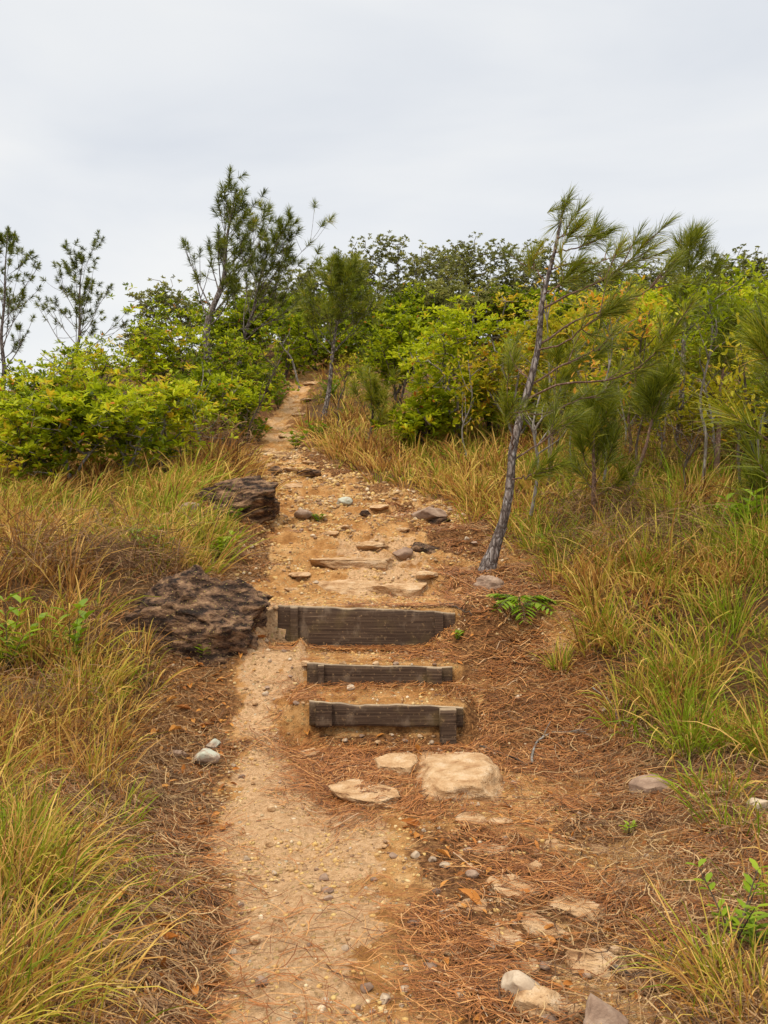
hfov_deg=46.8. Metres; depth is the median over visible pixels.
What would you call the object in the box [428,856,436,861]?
loose stone
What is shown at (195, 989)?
fallen leaf
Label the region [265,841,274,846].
loose stone
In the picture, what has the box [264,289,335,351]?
tree
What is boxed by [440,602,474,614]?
twig
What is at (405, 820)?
fallen leaf
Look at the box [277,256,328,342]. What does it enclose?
tree
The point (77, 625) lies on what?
leafy plant
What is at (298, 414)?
ledge rock
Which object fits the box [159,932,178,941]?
fallen leaf
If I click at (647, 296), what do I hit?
tree
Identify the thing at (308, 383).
ledge rock
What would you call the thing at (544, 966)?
loose stone
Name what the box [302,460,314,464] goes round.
ledge rock
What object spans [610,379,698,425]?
shrub
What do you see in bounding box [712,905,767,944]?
leafy plant
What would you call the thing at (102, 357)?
shrub
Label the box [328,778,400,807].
flat rock
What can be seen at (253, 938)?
loose stone
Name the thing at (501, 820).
flat rock
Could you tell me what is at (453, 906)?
loose stone
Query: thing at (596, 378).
shrub
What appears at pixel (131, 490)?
grass tussock
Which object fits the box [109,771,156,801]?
grass tussock
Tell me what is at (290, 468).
ledge rock
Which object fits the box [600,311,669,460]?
pine tree
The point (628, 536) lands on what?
grass
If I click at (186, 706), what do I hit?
fallen leaf
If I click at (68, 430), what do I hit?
shrub
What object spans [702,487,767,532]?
leafy plant
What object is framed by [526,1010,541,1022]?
loose stone
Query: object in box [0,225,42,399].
pine tree
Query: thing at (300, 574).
ledge rock
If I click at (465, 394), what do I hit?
sapling
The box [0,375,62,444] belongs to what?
shrub
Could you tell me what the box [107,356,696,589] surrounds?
short grass
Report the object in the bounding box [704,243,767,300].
tree
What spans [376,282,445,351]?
tree
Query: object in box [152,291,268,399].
shrub
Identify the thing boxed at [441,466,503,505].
grass tussock
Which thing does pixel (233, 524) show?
grass tussock
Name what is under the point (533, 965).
flat rock
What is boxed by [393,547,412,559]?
rock
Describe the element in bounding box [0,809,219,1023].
grass tussock
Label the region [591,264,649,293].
tree
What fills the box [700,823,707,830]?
fallen leaf
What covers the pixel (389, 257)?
tree
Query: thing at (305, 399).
ledge rock
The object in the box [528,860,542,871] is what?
stone
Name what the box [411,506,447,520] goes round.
rock
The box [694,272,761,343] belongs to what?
tree
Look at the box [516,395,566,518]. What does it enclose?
sapling
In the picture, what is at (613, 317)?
tree
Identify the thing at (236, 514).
leafy plant
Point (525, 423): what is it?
shrub
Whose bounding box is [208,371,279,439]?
shrub
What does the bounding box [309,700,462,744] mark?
timber step
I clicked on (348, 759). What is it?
pine needle litter
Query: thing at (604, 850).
flat rock
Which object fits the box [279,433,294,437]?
ledge rock
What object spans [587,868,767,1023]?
grass tussock
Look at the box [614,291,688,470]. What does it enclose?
sapling
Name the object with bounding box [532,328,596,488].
pine tree
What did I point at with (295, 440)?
leafy plant
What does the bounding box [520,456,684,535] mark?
grass
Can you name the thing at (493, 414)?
shrub
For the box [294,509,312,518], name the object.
rock
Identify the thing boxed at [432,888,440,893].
loose stone
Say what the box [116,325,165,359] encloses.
tree
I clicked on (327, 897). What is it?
loose stone
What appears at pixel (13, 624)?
leafy plant
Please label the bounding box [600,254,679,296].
tree
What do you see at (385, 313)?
tree
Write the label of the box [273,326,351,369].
shrub
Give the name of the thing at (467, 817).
flat rock
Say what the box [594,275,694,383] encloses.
tree
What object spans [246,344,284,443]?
sapling
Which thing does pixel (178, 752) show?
stone
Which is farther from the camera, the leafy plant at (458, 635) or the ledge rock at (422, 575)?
the ledge rock at (422, 575)
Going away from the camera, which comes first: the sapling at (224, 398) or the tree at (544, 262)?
the sapling at (224, 398)
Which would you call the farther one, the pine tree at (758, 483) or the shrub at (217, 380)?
the shrub at (217, 380)
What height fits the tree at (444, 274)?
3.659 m
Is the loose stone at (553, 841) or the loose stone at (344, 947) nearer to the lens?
the loose stone at (344, 947)
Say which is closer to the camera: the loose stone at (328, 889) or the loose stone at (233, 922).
the loose stone at (233, 922)
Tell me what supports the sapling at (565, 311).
on the ground at (264, 671)
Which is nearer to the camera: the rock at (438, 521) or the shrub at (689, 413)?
the rock at (438, 521)
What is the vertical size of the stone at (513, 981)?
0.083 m
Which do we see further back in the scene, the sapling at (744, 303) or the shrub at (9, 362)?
the shrub at (9, 362)
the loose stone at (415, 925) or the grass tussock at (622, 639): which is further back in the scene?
the grass tussock at (622, 639)
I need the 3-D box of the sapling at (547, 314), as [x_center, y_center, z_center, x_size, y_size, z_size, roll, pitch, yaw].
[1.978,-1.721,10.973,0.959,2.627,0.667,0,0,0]
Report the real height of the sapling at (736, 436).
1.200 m
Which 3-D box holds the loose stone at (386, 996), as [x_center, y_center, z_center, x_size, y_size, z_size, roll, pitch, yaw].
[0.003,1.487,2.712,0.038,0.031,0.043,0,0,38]
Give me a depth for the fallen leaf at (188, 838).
4.02 m
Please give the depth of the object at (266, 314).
24.49 m
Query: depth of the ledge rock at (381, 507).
9.81 m
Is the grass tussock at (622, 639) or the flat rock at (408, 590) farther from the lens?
the flat rock at (408, 590)
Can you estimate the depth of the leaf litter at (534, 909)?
3.87 m
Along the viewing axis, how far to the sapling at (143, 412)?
11.40 m
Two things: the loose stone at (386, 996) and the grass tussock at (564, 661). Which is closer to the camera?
the loose stone at (386, 996)
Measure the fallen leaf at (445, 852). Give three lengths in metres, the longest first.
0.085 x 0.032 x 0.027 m
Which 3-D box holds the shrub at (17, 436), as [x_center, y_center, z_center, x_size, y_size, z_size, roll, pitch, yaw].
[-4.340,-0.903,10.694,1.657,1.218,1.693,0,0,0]
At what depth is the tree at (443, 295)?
26.52 m
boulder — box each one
[124,564,273,667]
[177,502,203,515]
[188,475,280,523]
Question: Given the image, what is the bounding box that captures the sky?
[0,0,767,390]
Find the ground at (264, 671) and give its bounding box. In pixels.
[0,343,767,1023]
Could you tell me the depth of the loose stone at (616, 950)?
3.01 m
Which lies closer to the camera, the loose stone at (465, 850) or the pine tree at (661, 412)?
the loose stone at (465, 850)
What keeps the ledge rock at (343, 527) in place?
on the ground at (264, 671)
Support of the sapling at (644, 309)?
on the ground at (264, 671)
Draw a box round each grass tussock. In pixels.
[0,762,192,936]
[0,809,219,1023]
[0,915,188,1023]
[43,627,175,728]
[106,620,196,701]
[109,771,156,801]
[114,469,223,505]
[218,514,246,529]
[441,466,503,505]
[528,635,582,674]
[545,564,619,620]
[564,600,650,665]
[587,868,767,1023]
[622,683,666,710]
[645,920,767,1023]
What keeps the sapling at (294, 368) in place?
on the ground at (264, 671)
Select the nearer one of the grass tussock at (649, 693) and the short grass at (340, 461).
the grass tussock at (649, 693)
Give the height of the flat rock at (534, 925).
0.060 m
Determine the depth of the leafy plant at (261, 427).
14.82 m
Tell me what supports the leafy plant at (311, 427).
on the ground at (264, 671)
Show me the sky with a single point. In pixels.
(433, 122)
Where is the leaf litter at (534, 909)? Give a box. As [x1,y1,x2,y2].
[4,485,751,1023]
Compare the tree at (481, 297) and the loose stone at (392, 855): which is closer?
the loose stone at (392, 855)
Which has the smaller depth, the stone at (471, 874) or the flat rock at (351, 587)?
the stone at (471, 874)
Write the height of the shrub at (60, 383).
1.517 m
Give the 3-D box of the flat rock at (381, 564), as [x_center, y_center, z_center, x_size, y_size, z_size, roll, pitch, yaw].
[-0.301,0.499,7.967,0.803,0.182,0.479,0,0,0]
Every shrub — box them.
[0,358,24,399]
[0,358,94,434]
[0,368,163,485]
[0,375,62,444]
[0,385,96,477]
[10,349,118,409]
[27,331,142,441]
[37,336,156,389]
[60,368,185,479]
[97,303,214,428]
[106,282,225,392]
[107,362,238,468]
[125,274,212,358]
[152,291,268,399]
[153,357,241,437]
[189,324,281,417]
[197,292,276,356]
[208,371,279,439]
[221,334,294,396]
[243,363,301,392]
[252,307,350,377]
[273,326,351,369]
[324,320,409,361]
[369,370,472,447]
[457,377,521,430]
[508,388,575,438]
[565,368,633,425]
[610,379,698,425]
[649,348,737,455]
[716,357,767,456]
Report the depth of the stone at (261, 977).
2.80 m
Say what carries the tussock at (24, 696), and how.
on the ground at (264, 671)
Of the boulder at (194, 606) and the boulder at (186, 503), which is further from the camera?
the boulder at (186, 503)
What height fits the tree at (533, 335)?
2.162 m
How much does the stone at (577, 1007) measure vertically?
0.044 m
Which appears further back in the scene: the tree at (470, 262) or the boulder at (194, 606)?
the tree at (470, 262)
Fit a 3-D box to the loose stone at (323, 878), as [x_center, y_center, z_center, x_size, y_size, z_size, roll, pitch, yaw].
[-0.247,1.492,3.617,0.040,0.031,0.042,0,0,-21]
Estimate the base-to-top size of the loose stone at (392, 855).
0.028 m
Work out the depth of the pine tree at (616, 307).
7.48 m
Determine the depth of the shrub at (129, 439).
10.54 m
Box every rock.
[266,451,290,454]
[268,466,282,475]
[277,483,302,488]
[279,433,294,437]
[284,467,297,470]
[284,588,296,591]
[288,572,310,577]
[290,413,304,416]
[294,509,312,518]
[296,468,321,477]
[296,748,322,760]
[300,398,311,401]
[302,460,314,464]
[303,381,317,385]
[308,557,393,570]
[313,579,382,594]
[321,531,338,535]
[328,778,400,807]
[336,497,352,506]
[336,525,352,529]
[356,541,387,550]
[359,510,370,517]
[365,582,426,597]
[369,504,388,510]
[374,752,419,777]
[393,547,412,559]
[396,527,408,531]
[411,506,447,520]
[411,542,440,553]
[414,751,504,805]
[416,571,437,579]
[428,518,450,525]
[439,940,457,958]
[455,811,486,824]
[457,898,486,910]
[472,575,504,589]
[472,842,509,855]
[483,927,523,946]
[485,874,540,899]
[487,817,512,825]
[502,958,538,972]
[521,911,570,938]
[542,894,604,921]
[545,839,562,847]
[547,987,569,1008]
[565,948,634,979]
[590,844,608,853]
[617,873,642,886]
[630,973,679,992]
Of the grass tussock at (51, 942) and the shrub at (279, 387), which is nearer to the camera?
the grass tussock at (51, 942)
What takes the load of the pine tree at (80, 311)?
on the ground at (264, 671)
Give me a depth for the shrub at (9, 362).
16.35 m
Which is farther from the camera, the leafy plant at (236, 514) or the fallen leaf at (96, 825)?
the leafy plant at (236, 514)
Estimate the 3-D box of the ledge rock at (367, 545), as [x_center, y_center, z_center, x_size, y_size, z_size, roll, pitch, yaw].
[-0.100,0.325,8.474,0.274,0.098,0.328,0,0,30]
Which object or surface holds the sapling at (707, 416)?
on the ground at (264, 671)
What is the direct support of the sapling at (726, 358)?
on the ground at (264, 671)
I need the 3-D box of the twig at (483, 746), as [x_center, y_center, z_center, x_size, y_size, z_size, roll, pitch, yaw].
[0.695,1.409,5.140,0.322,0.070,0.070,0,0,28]
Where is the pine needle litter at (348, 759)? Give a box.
[0,463,767,1023]
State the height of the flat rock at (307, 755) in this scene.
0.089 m
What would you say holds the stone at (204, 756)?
on the ground at (264, 671)
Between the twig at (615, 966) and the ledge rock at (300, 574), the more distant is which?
the ledge rock at (300, 574)
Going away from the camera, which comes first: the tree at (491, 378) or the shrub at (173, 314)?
the tree at (491, 378)
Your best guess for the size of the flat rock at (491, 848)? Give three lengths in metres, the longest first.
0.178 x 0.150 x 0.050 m
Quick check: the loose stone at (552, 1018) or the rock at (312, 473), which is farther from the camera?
the rock at (312, 473)
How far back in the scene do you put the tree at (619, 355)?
12.95 m
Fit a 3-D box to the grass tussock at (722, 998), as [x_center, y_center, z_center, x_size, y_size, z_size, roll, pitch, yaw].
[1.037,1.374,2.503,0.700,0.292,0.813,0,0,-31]
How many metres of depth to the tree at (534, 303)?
16.47 m
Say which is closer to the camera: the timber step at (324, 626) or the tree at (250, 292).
the timber step at (324, 626)
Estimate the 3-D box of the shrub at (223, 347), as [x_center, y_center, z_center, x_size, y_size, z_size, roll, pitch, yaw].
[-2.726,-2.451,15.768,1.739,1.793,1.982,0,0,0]
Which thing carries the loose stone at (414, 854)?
on the ground at (264, 671)
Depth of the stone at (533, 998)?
2.61 m
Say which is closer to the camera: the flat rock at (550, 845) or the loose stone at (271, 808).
the flat rock at (550, 845)
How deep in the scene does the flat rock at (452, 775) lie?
4.71 m
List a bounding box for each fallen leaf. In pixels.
[85,823,107,830]
[144,982,157,996]
[145,921,176,930]
[150,915,166,919]
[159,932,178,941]
[169,724,181,730]
[175,704,190,708]
[178,836,191,840]
[185,982,198,996]
[400,818,420,826]
[436,849,450,858]
[458,888,481,904]
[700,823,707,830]
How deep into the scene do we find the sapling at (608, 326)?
9.59 m
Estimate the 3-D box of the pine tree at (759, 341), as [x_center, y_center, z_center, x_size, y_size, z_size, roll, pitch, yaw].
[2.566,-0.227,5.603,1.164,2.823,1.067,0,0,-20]
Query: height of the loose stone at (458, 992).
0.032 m
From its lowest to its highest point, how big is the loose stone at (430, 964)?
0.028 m
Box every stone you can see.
[168,750,186,757]
[191,748,219,764]
[206,738,220,748]
[226,918,236,926]
[229,948,236,954]
[249,934,260,944]
[255,975,267,985]
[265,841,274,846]
[267,805,274,811]
[301,660,308,665]
[313,885,321,892]
[319,873,328,880]
[322,886,333,892]
[324,895,332,900]
[341,945,348,950]
[347,684,354,690]
[360,982,373,993]
[380,993,390,1004]
[389,852,397,858]
[407,919,420,927]
[410,851,419,858]
[423,962,436,970]
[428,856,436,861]
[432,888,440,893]
[439,861,450,867]
[439,909,449,917]
[446,904,456,911]
[454,989,464,999]
[463,847,472,851]
[465,870,479,878]
[501,970,539,1000]
[514,985,564,1016]
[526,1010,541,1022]
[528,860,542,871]
[539,961,549,970]
[542,1014,556,1023]
[551,839,559,843]
[565,1004,584,1020]
[582,972,591,978]
[583,993,628,1023]
[610,945,621,953]
[628,774,670,796]
[746,798,767,813]
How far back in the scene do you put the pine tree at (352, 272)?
16.39 m
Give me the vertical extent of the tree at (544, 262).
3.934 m
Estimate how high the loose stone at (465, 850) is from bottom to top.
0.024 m
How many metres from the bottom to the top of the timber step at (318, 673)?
0.220 m
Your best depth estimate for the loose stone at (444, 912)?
3.25 m
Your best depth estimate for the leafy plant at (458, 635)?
6.23 m
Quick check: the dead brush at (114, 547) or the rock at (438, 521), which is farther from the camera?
the rock at (438, 521)
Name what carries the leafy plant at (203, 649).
on the ground at (264, 671)
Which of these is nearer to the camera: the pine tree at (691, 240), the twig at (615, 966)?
the twig at (615, 966)
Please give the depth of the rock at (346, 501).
10.13 m
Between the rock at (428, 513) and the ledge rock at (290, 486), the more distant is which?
the ledge rock at (290, 486)
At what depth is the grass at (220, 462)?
6.68 m
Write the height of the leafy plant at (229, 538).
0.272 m
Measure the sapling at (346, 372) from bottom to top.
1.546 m
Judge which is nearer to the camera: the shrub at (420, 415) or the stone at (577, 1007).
the stone at (577, 1007)
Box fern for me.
[486,593,559,623]
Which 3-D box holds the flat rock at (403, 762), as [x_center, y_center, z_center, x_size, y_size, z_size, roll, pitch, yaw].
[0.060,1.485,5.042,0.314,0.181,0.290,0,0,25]
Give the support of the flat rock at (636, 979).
on the ground at (264, 671)
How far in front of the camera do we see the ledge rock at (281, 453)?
13.73 m
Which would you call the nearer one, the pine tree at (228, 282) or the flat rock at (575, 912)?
the flat rock at (575, 912)
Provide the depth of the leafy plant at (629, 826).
3.99 m
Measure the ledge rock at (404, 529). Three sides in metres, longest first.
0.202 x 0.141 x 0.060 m
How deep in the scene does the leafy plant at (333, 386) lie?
20.09 m
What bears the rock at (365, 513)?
on the ground at (264, 671)
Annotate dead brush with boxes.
[0,487,228,599]
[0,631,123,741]
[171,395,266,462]
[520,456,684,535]
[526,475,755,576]
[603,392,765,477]
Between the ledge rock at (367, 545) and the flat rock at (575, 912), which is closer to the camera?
the flat rock at (575, 912)
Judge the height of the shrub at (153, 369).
2.168 m
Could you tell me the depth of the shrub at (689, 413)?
11.02 m
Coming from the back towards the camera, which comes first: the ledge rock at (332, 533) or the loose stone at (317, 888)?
the ledge rock at (332, 533)
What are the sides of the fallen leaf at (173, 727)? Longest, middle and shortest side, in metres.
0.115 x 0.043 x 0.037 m
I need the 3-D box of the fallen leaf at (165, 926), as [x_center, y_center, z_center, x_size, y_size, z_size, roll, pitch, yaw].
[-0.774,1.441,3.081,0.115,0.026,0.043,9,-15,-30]
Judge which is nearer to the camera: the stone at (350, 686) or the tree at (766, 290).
the stone at (350, 686)
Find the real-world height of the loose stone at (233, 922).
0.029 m
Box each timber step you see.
[278,605,454,648]
[307,662,451,686]
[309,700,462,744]
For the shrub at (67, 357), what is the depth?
17.11 m
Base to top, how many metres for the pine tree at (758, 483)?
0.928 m
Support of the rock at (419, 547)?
on the ground at (264, 671)
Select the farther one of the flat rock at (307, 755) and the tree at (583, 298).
the tree at (583, 298)
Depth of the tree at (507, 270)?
31.88 m
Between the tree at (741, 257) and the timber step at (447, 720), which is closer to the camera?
the timber step at (447, 720)
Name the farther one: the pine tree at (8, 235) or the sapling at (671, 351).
the pine tree at (8, 235)
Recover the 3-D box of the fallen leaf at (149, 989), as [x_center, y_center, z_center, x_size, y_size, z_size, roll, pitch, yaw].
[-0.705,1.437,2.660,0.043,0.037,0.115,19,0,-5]
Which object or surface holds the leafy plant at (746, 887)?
on the ground at (264, 671)
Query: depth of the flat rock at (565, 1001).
2.67 m
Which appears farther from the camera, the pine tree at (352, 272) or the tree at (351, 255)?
the tree at (351, 255)
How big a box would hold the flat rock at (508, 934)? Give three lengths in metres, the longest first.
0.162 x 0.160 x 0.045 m
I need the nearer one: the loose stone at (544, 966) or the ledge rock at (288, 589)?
the loose stone at (544, 966)
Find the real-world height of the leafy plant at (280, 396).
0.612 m
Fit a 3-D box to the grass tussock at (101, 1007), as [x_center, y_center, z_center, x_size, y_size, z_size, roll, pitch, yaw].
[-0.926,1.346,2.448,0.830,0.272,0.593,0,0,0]
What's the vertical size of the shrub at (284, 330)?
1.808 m
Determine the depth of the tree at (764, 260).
29.53 m
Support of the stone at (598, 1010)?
on the ground at (264, 671)
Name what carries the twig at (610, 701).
on the pine needle litter at (348, 759)
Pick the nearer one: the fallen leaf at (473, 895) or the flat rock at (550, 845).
the fallen leaf at (473, 895)
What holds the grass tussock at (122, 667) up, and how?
on the ground at (264, 671)
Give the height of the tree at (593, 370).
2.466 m
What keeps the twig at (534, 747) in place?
on the ground at (264, 671)
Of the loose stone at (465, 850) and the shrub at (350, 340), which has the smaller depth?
the loose stone at (465, 850)
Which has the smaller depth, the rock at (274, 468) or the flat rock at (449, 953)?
the flat rock at (449, 953)
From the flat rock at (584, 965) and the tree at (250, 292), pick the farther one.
the tree at (250, 292)
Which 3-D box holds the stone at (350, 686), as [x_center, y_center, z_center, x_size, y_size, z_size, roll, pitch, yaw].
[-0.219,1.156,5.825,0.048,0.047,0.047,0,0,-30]
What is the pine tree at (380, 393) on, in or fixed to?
on the ground at (264, 671)
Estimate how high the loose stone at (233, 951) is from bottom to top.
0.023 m
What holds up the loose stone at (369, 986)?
on the ground at (264, 671)
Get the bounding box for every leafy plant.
[0,592,47,667]
[46,598,94,662]
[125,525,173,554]
[196,643,210,656]
[208,530,240,558]
[230,508,242,519]
[247,418,271,441]
[269,380,293,408]
[279,427,310,449]
[303,420,330,437]
[312,513,324,521]
[318,376,343,395]
[451,629,464,640]
[619,820,636,835]
[685,858,767,942]
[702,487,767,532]
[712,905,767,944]
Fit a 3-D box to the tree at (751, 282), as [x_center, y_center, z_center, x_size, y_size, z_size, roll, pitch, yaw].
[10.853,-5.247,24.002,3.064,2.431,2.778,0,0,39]
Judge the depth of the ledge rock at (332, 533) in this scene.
8.95 m
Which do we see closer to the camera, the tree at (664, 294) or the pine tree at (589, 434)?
the pine tree at (589, 434)
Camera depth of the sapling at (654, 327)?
11.49 m
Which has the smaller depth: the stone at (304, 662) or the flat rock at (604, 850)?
the flat rock at (604, 850)
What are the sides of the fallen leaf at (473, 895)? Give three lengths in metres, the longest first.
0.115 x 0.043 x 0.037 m
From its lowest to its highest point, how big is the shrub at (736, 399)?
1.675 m
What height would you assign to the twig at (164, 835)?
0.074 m
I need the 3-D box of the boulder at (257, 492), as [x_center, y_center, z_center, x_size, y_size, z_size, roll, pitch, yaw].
[-1.655,-0.097,9.331,1.146,0.582,0.707,0,0,0]
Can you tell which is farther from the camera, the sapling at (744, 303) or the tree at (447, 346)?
the tree at (447, 346)
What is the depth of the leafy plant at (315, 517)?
9.35 m
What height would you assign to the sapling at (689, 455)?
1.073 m
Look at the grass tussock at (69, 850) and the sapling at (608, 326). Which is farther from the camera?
the sapling at (608, 326)
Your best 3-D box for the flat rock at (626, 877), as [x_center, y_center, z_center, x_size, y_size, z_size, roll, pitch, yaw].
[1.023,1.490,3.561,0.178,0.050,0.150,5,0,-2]
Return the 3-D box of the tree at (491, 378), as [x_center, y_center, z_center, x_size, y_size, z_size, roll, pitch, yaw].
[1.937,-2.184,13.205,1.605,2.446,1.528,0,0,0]
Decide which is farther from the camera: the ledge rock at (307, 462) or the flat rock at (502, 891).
the ledge rock at (307, 462)
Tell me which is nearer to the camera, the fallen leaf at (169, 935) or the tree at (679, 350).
the fallen leaf at (169, 935)
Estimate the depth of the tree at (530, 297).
24.74 m
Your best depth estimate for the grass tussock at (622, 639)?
5.96 m
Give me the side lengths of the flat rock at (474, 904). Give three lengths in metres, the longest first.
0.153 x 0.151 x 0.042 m
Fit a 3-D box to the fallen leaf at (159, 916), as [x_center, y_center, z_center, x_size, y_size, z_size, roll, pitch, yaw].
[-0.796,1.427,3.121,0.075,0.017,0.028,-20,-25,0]
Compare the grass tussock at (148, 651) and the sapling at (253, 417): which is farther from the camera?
the sapling at (253, 417)
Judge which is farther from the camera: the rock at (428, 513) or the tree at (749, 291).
the tree at (749, 291)
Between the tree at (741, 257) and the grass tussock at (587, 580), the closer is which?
the grass tussock at (587, 580)
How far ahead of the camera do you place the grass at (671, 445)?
10.35 m
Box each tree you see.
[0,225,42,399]
[34,230,129,364]
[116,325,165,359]
[177,165,276,371]
[219,197,337,389]
[226,271,313,341]
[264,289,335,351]
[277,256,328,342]
[290,249,386,422]
[310,271,394,354]
[319,243,376,335]
[345,230,441,327]
[345,295,465,406]
[345,362,404,445]
[371,290,531,441]
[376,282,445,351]
[389,240,477,344]
[408,232,509,300]
[408,269,494,340]
[434,277,528,347]
[459,238,553,342]
[461,282,566,436]
[478,184,707,572]
[481,239,574,304]
[484,282,580,354]
[504,299,617,450]
[505,286,603,384]
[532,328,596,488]
[548,257,621,316]
[554,262,660,378]
[557,376,653,522]
[558,283,619,344]
[566,285,649,370]
[587,282,686,336]
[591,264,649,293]
[591,309,679,425]
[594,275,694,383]
[595,281,710,392]
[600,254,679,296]
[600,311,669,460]
[619,351,692,501]
[622,386,684,441]
[643,270,760,414]
[653,215,736,450]
[680,258,767,438]
[681,282,767,489]
[691,253,746,294]
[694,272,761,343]
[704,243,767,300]
[722,255,767,377]
[725,287,767,366]
[727,447,767,508]
[733,276,767,303]
[740,252,767,278]
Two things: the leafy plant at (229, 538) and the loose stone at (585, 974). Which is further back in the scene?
the leafy plant at (229, 538)
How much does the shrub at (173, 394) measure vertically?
1.462 m
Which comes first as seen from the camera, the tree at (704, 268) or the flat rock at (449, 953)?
the flat rock at (449, 953)
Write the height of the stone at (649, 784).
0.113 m
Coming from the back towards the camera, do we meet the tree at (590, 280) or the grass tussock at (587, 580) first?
the tree at (590, 280)
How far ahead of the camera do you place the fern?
6.44 m
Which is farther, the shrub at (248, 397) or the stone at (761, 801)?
the shrub at (248, 397)
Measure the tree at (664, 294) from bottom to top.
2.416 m
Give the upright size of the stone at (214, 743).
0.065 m
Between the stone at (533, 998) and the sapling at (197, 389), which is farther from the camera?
the sapling at (197, 389)
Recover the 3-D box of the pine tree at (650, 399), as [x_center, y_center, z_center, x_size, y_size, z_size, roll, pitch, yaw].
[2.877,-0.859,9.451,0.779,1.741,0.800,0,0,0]
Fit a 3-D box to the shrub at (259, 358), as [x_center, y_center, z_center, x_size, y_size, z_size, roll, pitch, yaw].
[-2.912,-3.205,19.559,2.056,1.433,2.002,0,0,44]
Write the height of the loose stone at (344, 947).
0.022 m
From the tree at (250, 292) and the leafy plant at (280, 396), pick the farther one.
the tree at (250, 292)
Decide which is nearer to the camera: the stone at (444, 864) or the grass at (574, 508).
the stone at (444, 864)
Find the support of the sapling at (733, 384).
on the ground at (264, 671)
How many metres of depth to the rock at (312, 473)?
11.92 m
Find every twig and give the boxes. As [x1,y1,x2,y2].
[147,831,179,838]
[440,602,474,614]
[479,745,527,765]
[531,721,598,762]
[591,687,629,733]
[609,937,690,979]
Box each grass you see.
[0,334,767,958]
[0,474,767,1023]
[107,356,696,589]
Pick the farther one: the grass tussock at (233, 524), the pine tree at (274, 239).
the pine tree at (274, 239)
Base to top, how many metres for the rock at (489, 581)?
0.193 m
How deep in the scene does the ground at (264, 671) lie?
5.27 m
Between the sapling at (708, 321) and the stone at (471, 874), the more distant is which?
the sapling at (708, 321)
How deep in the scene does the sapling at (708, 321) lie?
9.15 m
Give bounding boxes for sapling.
[126,374,167,458]
[167,348,233,455]
[208,370,237,434]
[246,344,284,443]
[266,327,299,388]
[325,349,371,426]
[442,340,496,457]
[507,266,573,457]
[515,283,620,461]
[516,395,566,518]
[560,273,663,496]
[589,290,664,454]
[592,275,701,484]
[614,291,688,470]
[633,335,695,446]
[664,415,703,502]
[667,255,762,488]
[671,294,767,479]
[675,348,745,477]
[695,312,767,504]
[708,410,752,463]
[718,279,767,501]

